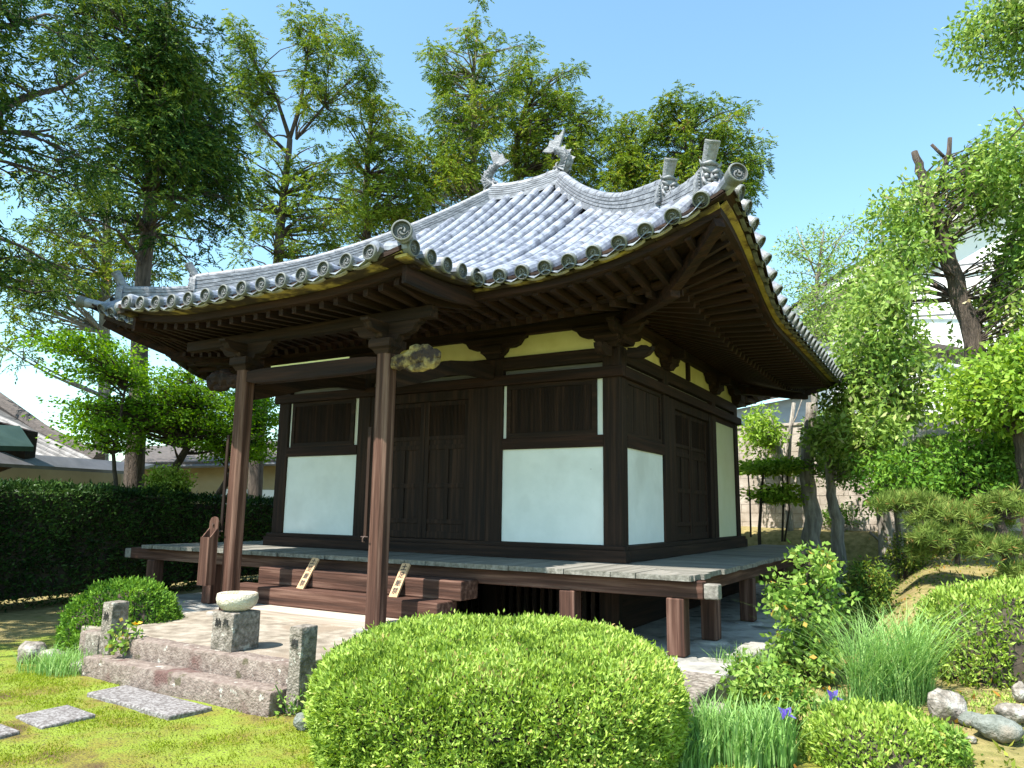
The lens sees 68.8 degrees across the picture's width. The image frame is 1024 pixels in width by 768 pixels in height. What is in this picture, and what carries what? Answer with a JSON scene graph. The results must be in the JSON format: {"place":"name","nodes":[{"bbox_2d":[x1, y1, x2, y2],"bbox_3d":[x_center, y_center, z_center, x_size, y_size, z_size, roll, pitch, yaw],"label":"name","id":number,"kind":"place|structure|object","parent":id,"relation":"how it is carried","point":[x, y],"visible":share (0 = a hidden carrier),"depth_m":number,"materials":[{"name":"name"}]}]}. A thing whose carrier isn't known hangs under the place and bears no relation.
{"place":"outdoors","nodes":[
{"label":"outdoors","id":0,"kind":"place"},
{"bbox_2d":[10,642,105,677],"bbox_3d":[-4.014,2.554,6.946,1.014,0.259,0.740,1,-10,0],"label":"tall grass","id":1,"kind":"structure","parent":0,"point":[58,668],"depth_m":6.82,"materials":[{"name":"green plant"}]},
{"bbox_2d":[0,392,154,495],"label":"temple building","id":2,"kind":"structure","parent":0,"point":[25,452],"depth_m":14.94,"materials":[{"name":"beige paint"}]},
{"bbox_2d":[122,441,276,503],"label":"house","id":3,"kind":"structure","parent":0,"point":[210,475],"depth_m":22.53,"materials":[{"name":"beige paint"}]},
{"bbox_2d":[226,489,273,497],"bbox_3d":[-7.897,4.030,22.818,1.811,1.600,0.028,4,-10,-20],"label":"window","id":4,"kind":"structure","parent":3,"relation":"in","point":[270,493],"depth_m":23.05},
{"bbox_2d":[0,526,1023,767],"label":"ground","id":5,"kind":"structure","parent":0,"point":[19,625],"depth_m":5.48,"materials":[{"name":"green plant"}]},
{"bbox_2d":[0,724,19,739],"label":"stepping slab","id":6,"kind":"structure","parent":5,"relation":"on","point":[6,731],"depth_m":5.02,"materials":[{"name":"grey stone"}]},
{"bbox_2d":[0,148,24,243],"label":"cypress tree","id":7,"kind":"object","parent":5,"relation":"on","point":[16,158],"visible":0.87,"depth_m":9.15,"materials":[{"name":"green plant"}]},
{"bbox_2d":[16,641,47,663],"bbox_3d":[-4.728,2.640,7.366,0.291,0.212,0.244,-5,-11,30],"label":"rock","id":8,"kind":"object","parent":5,"relation":"on","point":[26,646],"visible":0.66,"depth_m":7.29,"materials":[{"name":"grey stone"}]},
{"bbox_2d":[38,649,64,661],"bbox_3d":[-4.507,2.671,7.327,0.259,0.159,0.219,-5,-11,30],"label":"rock","id":9,"kind":"object","parent":5,"relation":"on","point":[46,650],"visible":0.29,"depth_m":7.25,"materials":[{"name":"grey stone"}]},
{"bbox_2d":[15,705,95,729],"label":"stepping slab","id":10,"kind":"structure","parent":5,"relation":"on","point":[55,717],"depth_m":5.38,"materials":[{"name":"grey stone"}]},
{"bbox_2d":[0,0,138,325],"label":"cypress tree","id":11,"kind":"object","parent":5,"relation":"on","point":[15,17],"visible":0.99,"depth_m":11.37,"materials":[{"name":"green plant"}]},
{"bbox_2d":[70,659,81,673],"bbox_3d":[-3.974,2.622,6.943,0.309,0.126,0.220,-5,-11,30],"label":"rock","id":12,"kind":"object","parent":5,"relation":"on","point":[78,667],"visible":0.21,"depth_m":6.84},
{"bbox_2d":[84,631,100,655],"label":"stone block","id":13,"kind":"structure","parent":5,"relation":"on","point":[92,640],"depth_m":6.98,"materials":[{"name":"stone"}]},
{"bbox_2d":[2,324,189,495],"bbox_3d":[-7.074,1.269,12.575,2.571,4.646,3.073,-5,-11,30],"label":"maple tree","id":14,"kind":"object","parent":5,"relation":"on","point":[115,371],"visible":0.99,"depth_m":12.53,"materials":[{"name":"green plant"}]},
{"bbox_2d":[0,161,192,459],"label":"cypress tree","id":15,"kind":"object","parent":5,"relation":"on","point":[102,270],"visible":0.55,"depth_m":19.03,"materials":[{"name":"green plant"}]},
{"bbox_2d":[0,475,195,612],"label":"clipped hedge","id":16,"kind":"object","parent":5,"relation":"on","point":[65,538],"visible":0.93,"depth_m":11.77,"materials":[{"name":"green plant"}]},
{"bbox_2d":[52,573,184,659],"bbox_3d":[-4.148,2.615,7.973,1.355,1.133,1.284,-5,-11,30],"label":"clipped azalea","id":17,"kind":"object","parent":5,"relation":"on","point":[151,601],"visible":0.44,"depth_m":7.77,"materials":[{"name":"green plant"}]},
{"bbox_2d":[19,0,270,488],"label":"cypress tree","id":18,"kind":"object","parent":5,"relation":"on","point":[161,126],"visible":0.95,"depth_m":15.33,"materials":[{"name":"green plant"}]},
{"bbox_2d":[87,685,211,720],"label":"stepping slab","id":19,"kind":"structure","parent":5,"relation":"on","point":[154,704],"depth_m":5.81,"materials":[{"name":"grey stone"}]},
{"bbox_2d":[36,358,275,589],"bbox_3d":[-6.483,1.672,13.968,3.892,4.339,3.365,4,-10,-19],"label":"maple tree","id":20,"kind":"object","parent":5,"relation":"on","point":[188,420],"visible":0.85,"depth_m":13.70,"materials":[{"name":"green plant"}]},
{"bbox_2d":[0,663,317,767],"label":"moss tufts","id":21,"kind":"object","parent":5,"relation":"on","point":[38,682],"visible":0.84,"depth_m":5.19,"materials":[{"name":"green plant"}]},
{"bbox_2d":[138,461,198,496],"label":"clipped azalea","id":22,"kind":"object","parent":5,"relation":"on","point":[171,477],"visible":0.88,"depth_m":13.51,"materials":[{"name":"green plant"}]},
{"bbox_2d":[162,490,273,590],"bbox_3d":[-3.860,3.737,18.761,1.346,1.980,11.228,-4,-11,27],"label":"clipped hedge","id":23,"kind":"object","parent":5,"relation":"on","point":[258,523],"visible":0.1,"depth_m":14.70,"materials":[{"name":"green plant"}]},
{"bbox_2d":[79,609,357,716],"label":"stone steps","id":24,"kind":"structure","parent":5,"relation":"on","point":[177,658],"depth_m":6.36,"materials":[{"name":"grey stone"}]},
{"bbox_2d":[99,600,128,654],"bbox_3d":[-3.719,2.273,6.985,0.157,0.470,0.180,-5,-11,30],"label":"stone post","id":25,"kind":"object","parent":24,"relation":"on","point":[114,612],"visible":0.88,"depth_m":6.93,"materials":[{"name":"stone"}]},
{"bbox_2d":[104,617,143,655],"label":"creeping plant","id":26,"kind":"object","parent":24,"relation":"on","point":[113,642],"visible":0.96,"depth_m":6.77,"materials":[{"name":"green plant"}]},
{"bbox_2d":[210,609,260,652],"bbox_3d":[-2.385,2.120,6.453,0.270,0.322,0.297,-5,-11,30],"label":"stone pedestal","id":27,"kind":"object","parent":24,"relation":"on","point":[234,631],"visible":0.99,"depth_m":6.35,"materials":[{"name":"stone"}]},
{"bbox_2d":[216,591,258,611],"bbox_3d":[-2.385,1.888,6.491,0.349,0.150,0.350,-5,-11,30],"label":"stone bowl","id":28,"kind":"object","parent":27,"relation":"on","point":[234,601],"visible":1,"depth_m":6.37,"materials":[{"name":"grey stone"}]},
{"bbox_2d":[172,388,279,494],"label":"maple tree","id":29,"kind":"object","parent":5,"relation":"on","point":[261,418],"visible":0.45,"depth_m":15.73,"materials":[{"name":"green plant"}]},
{"bbox_2d":[272,682,307,717],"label":"creeping plant","id":30,"kind":"object","parent":5,"relation":"on","point":[298,708],"visible":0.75,"depth_m":5.59,"materials":[{"name":"green plant"}]},
{"bbox_2d":[293,712,307,731],"bbox_3d":[-1.478,2.371,5.241,0.118,0.130,0.088,-5,-11,30],"label":"rock","id":31,"kind":"object","parent":5,"relation":"on","point":[298,722],"visible":0.71,"depth_m":5.21,"materials":[{"name":"grey stone"}]},
{"bbox_2d":[285,624,317,714],"bbox_3d":[-1.620,2.207,5.747,0.138,0.674,0.180,-5,-11,30],"label":"stone post","id":32,"kind":"object","parent":5,"relation":"on","point":[302,651],"visible":0.84,"depth_m":5.70,"materials":[{"name":"stone"}]},
{"bbox_2d":[217,0,391,504],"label":"cypress tree","id":33,"kind":"object","parent":5,"relation":"on","point":[282,211],"visible":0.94,"depth_m":22.06,"materials":[{"name":"green plant"}]},
{"bbox_2d":[317,86,446,246],"bbox_3d":[-4.638,-2.238,25.191,4.338,15.850,4.935,-5,-11,30],"label":"cypress tree","id":34,"kind":"object","parent":5,"relation":"on","point":[386,209],"visible":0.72,"depth_m":25.24,"materials":[{"name":"green plant"}]},
{"bbox_2d":[75,128,850,715],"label":"temple hall","id":35,"kind":"structure","parent":5,"relation":"on","point":[521,396],"depth_m":9.03,"materials":[{"name":"wood"}]},
{"bbox_2d":[197,516,218,585],"bbox_3d":[-3.445,1.889,8.481,0.150,0.760,0.120,-5,-11,30],"label":"wooden slip box","id":36,"kind":"object","parent":35,"relation":"hanging from","point":[207,557],"visible":1,"depth_m":8.43,"materials":[{"name":"wood"}]},
{"bbox_2d":[296,558,318,588],"bbox_3d":[-2.399,2.231,8.798,0.111,0.355,0.237,-6,-12,35],"label":"notice board","id":37,"kind":"object","parent":35,"relation":"on","point":[308,573],"visible":1,"depth_m":8.78,"materials":[{"name":"brown wood"}]},
{"bbox_2d":[389,563,410,597],"bbox_3d":[-1.216,2.131,8.112,0.110,0.351,0.230,-5,-11,30],"label":"notice board","id":38,"kind":"object","parent":35,"relation":"on","point":[399,580],"visible":1,"depth_m":8.10,"materials":[{"name":"brown wood"}]},
{"bbox_2d":[390,402,425,537],"bbox_3d":[-1.499,1.179,10.292,0.728,1.820,0.040,-5,-11,30],"label":"door","id":39,"kind":"structure","parent":35,"relation":"in","point":[409,419],"depth_m":10.24,"materials":[{"name":"brown wood"}]},
{"bbox_2d":[422,399,468,539],"bbox_3d":[-0.867,1.126,9.926,0.728,1.820,0.040,-5,-11,30],"label":"door","id":40,"kind":"structure","parent":35,"relation":"in","point":[446,423],"depth_m":9.93,"materials":[{"name":"brown wood"}]},
{"bbox_2d":[675,411,692,539],"bbox_3d":[2.431,1.312,10.741,0.040,1.820,0.835,-5,-11,30],"label":"door","id":41,"kind":"structure","parent":35,"relation":"in","point":[682,421],"depth_m":10.83,"materials":[{"name":"brown wood"}]},
{"bbox_2d":[690,416,708,538],"bbox_3d":[2.856,1.439,11.456,0.040,1.820,0.841,-5,-11,30],"label":"door","id":42,"kind":"structure","parent":35,"relation":"in","point":[700,520],"depth_m":11.47,"materials":[{"name":"brown wood"}]},
{"bbox_2d":[403,0,545,218],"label":"cypress tree","id":43,"kind":"object","parent":5,"relation":"on","point":[476,110],"visible":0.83,"depth_m":25.91,"materials":[{"name":"foliage"},{"name":"brown bark"}]},
{"bbox_2d":[300,608,694,767],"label":"clipped azalea","id":44,"kind":"object","parent":5,"relation":"on","point":[464,690],"visible":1,"depth_m":4.09,"materials":[{"name":"green plant"}]},
{"bbox_2d":[494,44,621,189],"bbox_3d":[1.615,-3.570,27.923,5.195,19.566,4.631,-1,-10,9],"label":"cypress tree","id":45,"kind":"object","parent":5,"relation":"on","point":[533,132],"visible":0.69,"depth_m":28.22,"materials":[{"name":"green plant"}]},
{"bbox_2d":[578,108,661,192],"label":"cypress tree","id":46,"kind":"object","parent":5,"relation":"on","point":[626,158],"visible":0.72,"depth_m":26.72,"materials":[{"name":"green plant"}]},
{"bbox_2d":[677,723,721,767],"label":"iris clump","id":47,"kind":"object","parent":5,"relation":"on","point":[698,752],"visible":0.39,"depth_m":4.51,"materials":[{"name":"green plant"}]},
{"bbox_2d":[634,79,779,224],"bbox_3d":[6.661,-2.744,25.045,5.104,14.739,4.490,-5,-11,30],"label":"cypress tree","id":48,"kind":"object","parent":5,"relation":"on","point":[688,165],"visible":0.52,"depth_m":25.13,"materials":[{"name":"green plant"}]},
{"bbox_2d":[707,702,728,715],"bbox_3d":[1.533,2.436,5.521,0.234,0.173,0.190,-5,-11,30],"label":"rock","id":49,"kind":"object","parent":5,"relation":"on","point":[717,705],"visible":0.06,"depth_m":5.48,"materials":[{"name":"grey stone"}]},
{"bbox_2d":[686,683,817,767],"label":"iris clump","id":50,"kind":"object","parent":5,"relation":"on","point":[752,740],"visible":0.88,"depth_m":4.62,"materials":[{"name":"green plant"}]},
{"bbox_2d":[714,647,822,726],"bbox_3d":[1.851,2.230,5.475,0.631,0.545,0.779,4,-10,-17],"label":"leafy shrub","id":51,"kind":"object","parent":5,"relation":"on","point":[755,681],"visible":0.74,"depth_m":5.35,"materials":[{"name":"green plant"}]},
{"bbox_2d":[738,400,801,530],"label":"young tree","id":52,"kind":"object","parent":5,"relation":"on","point":[764,430],"visible":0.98,"depth_m":16.53,"materials":[{"name":"green plant"}]},
{"bbox_2d":[737,395,810,425],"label":"blue grey shed","id":53,"kind":"structure","parent":5,"relation":"on","point":[784,407],"depth_m":21.75,"materials":[{"name":"metal"}]},
{"bbox_2d":[739,452,821,583],"bbox_3d":[5.443,2.812,15.437,2.144,2.776,2.096,-5,-11,30],"label":"flat topped shrub","id":54,"kind":"object","parent":5,"relation":"on","point":[767,467],"visible":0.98,"depth_m":15.34,"materials":[{"name":"green plant"}]},
{"bbox_2d":[755,538,862,688],"bbox_3d":[2.671,2.078,6.756,0.943,1.337,0.850,-5,-11,30],"label":"leafy shrub","id":55,"kind":"object","parent":5,"relation":"on","point":[822,575],"visible":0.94,"depth_m":6.65,"materials":[{"name":"green plant"}]},
{"bbox_2d":[769,214,872,415],"bbox_3d":[8.589,-0.611,20.649,3.102,8.552,3.069,-5,-11,30],"label":"evergreen tree","id":56,"kind":"object","parent":5,"relation":"on","point":[817,329],"visible":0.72,"depth_m":20.87,"materials":[{"name":"green plant"}]},
{"bbox_2d":[796,402,856,579],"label":"young tree","id":57,"kind":"object","parent":5,"relation":"on","point":[812,526],"visible":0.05,"depth_m":14.97,"materials":[{"name":"grey plant"}]},
{"bbox_2d":[801,686,855,711],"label":"iris clump","id":58,"kind":"object","parent":5,"relation":"on","point":[834,695],"visible":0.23,"depth_m":5.43,"materials":[{"name":"green plant"}]},
{"bbox_2d":[810,445,873,590],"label":"young tree","id":59,"kind":"object","parent":5,"relation":"on","point":[836,470],"visible":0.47,"depth_m":13.68,"materials":[{"name":"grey plant"}]},
{"bbox_2d":[821,503,866,531],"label":"evergreen shrub","id":60,"kind":"object","parent":5,"relation":"on","point":[826,516],"visible":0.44,"depth_m":15.98,"materials":[{"name":"green plant"}]},
{"bbox_2d":[688,681,1023,767],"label":"ground cover","id":61,"kind":"object","parent":5,"relation":"on","point":[974,704],"visible":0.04,"depth_m":5.45,"materials":[{"name":"green plant"}]},
{"bbox_2d":[835,554,899,624],"bbox_3d":[4.248,2.447,8.910,0.662,0.827,0.874,8,-12,-36],"label":"leafy shrub","id":62,"kind":"object","parent":5,"relation":"on","point":[875,592],"visible":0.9,"depth_m":8.77,"materials":[{"name":"green plant"}]},
{"bbox_2d":[737,413,1021,532],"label":"block wall","id":63,"kind":"structure","parent":5,"relation":"on","point":[771,516],"depth_m":16.92,"materials":[{"name":"concrete block"}]},
{"bbox_2d":[795,260,973,592],"bbox_3d":[5.977,0.718,12.182,1.945,5.286,3.530,1,-10,-1],"label":"evergreen tree","id":64,"kind":"object","parent":5,"relation":"on","point":[883,364],"visible":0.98,"depth_m":11.81,"materials":[{"name":"green plant"}]},
{"bbox_2d":[796,694,976,767],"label":"clipped azalea","id":65,"kind":"object","parent":5,"relation":"on","point":[859,733],"visible":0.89,"depth_m":4.54,"materials":[{"name":"green plant"}]},
{"bbox_2d":[756,595,1019,708],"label":"tall grass","id":66,"kind":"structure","parent":5,"relation":"on","point":[900,674],"depth_m":5.60,"materials":[{"name":"green plant"}]},
{"bbox_2d":[860,385,932,578],"bbox_3d":[6.424,1.601,12.353,1.060,3.151,1.424,1,-10,-4],"label":"young tree","id":67,"kind":"object","parent":5,"relation":"on","point":[897,520],"visible":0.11,"depth_m":12.20,"materials":[{"name":"green plant"}]},
{"bbox_2d":[881,528,932,578],"bbox_3d":[5.760,2.503,10.955,0.528,0.771,0.850,5,-11,-25],"label":"leafy shrub","id":68,"kind":"object","parent":5,"relation":"on","point":[905,562],"visible":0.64,"depth_m":10.98,"materials":[{"name":"green plant"}]},
{"bbox_2d":[791,195,1023,420],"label":"white house","id":69,"kind":"structure","parent":5,"relation":"on","point":[967,252],"depth_m":22.93,"materials":[{"name":"white paint"}]},
{"bbox_2d":[793,529,1022,767],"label":"leaf litter","id":70,"kind":"object","parent":5,"relation":"on","point":[999,748],"visible":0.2,"depth_m":8.87,"materials":[{"name":"brown plant"}]},
{"bbox_2d":[820,107,1023,541],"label":"camphor tree","id":71,"kind":"object","parent":5,"relation":"on","point":[993,175],"visible":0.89,"depth_m":12.99,"materials":[{"name":"green plant"}]},
{"bbox_2d":[898,340,966,414],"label":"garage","id":72,"kind":"structure","parent":5,"relation":"on","point":[942,347],"depth_m":18.65,"materials":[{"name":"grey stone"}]},
{"bbox_2d":[842,421,1023,564],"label":"evergreen shrub","id":73,"kind":"object","parent":5,"relation":"on","point":[996,466],"visible":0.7,"depth_m":10.24,"materials":[{"name":"green plant"}]},
{"bbox_2d":[915,716,971,764],"bbox_3d":[2.572,2.154,4.493,0.295,0.279,0.452,3,-10,-11],"label":"leafy shrub","id":74,"kind":"object","parent":5,"relation":"on","point":[958,742],"visible":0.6,"depth_m":4.39,"materials":[{"name":"green plant"}]},
{"bbox_2d":[864,482,1023,579],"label":"pine tree","id":75,"kind":"object","parent":5,"relation":"on","point":[935,531],"visible":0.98,"depth_m":8.79,"materials":[{"name":"green plant"}]},
{"bbox_2d":[927,688,967,723],"bbox_3d":[3.026,2.262,5.198,0.245,0.258,0.159,-5,-11,30],"label":"rock","id":76,"kind":"object","parent":5,"relation":"on","point":[944,704],"visible":0.8,"depth_m":5.17,"materials":[{"name":"grey stone"}]},
{"bbox_2d":[891,429,1016,525],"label":"pine tree","id":77,"kind":"object","parent":5,"relation":"on","point":[924,442],"visible":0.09,"depth_m":14.37,"materials":[{"name":"plant"}]},
{"bbox_2d":[904,573,1023,690],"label":"clipped azalea","id":78,"kind":"object","parent":5,"relation":"on","point":[1003,663],"visible":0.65,"depth_m":5.99,"materials":[{"name":"green plant"}]},
{"bbox_2d":[957,711,982,726],"bbox_3d":[3.151,2.289,5.104,0.198,0.096,0.141,-5,-11,30],"label":"rock","id":79,"kind":"object","parent":5,"relation":"on","point":[966,717],"visible":0.51,"depth_m":5.08,"materials":[{"name":"grey stone"}]},
{"bbox_2d":[919,327,1023,561],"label":"lime green tree","id":80,"kind":"object","parent":5,"relation":"on","point":[991,399],"visible":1,"depth_m":9.58,"materials":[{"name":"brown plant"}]},
{"bbox_2d":[966,736,976,743],"bbox_3d":[2.967,2.297,4.830,0.065,0.049,0.047,-5,-11,30],"label":"rock","id":81,"kind":"object","parent":5,"relation":"on","point":[974,740],"visible":0.72,"depth_m":4.81,"materials":[{"name":"white stone"}]},
{"bbox_2d":[933,0,1023,138],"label":"evergreen tree","id":82,"kind":"object","parent":5,"relation":"on","point":[1011,25],"visible":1,"depth_m":9.99,"materials":[{"name":"green plant"}]},
{"bbox_2d":[971,714,1023,742],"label":"rock","id":83,"kind":"object","parent":5,"relation":"on","point":[998,728],"visible":0.99,"depth_m":4.82,"materials":[{"name":"grey stone"}]},
{"bbox_2d":[994,702,1023,723],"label":"rock","id":84,"kind":"object","parent":5,"relation":"on","point":[1013,712],"visible":0.77,"depth_m":5.07,"materials":[{"name":"grey stone"}]},
{"bbox_2d":[1011,681,1023,702],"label":"rock","id":85,"kind":"object","parent":5,"relation":"on","point":[1017,689],"visible":1,"depth_m":5.45,"materials":[{"name":"grey stone"}]},
{"bbox_2d":[0,0,1023,460],"label":"sky","id":86,"kind":"structure","parent":0,"point":[849,89],"materials":[{"name":"blue"}]},
{"bbox_2d":[700,641,781,670],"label":"tall grass","id":87,"kind":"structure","parent":0,"point":[730,655],"depth_m":6.83,"materials":[{"name":"green plant"}]}
]}

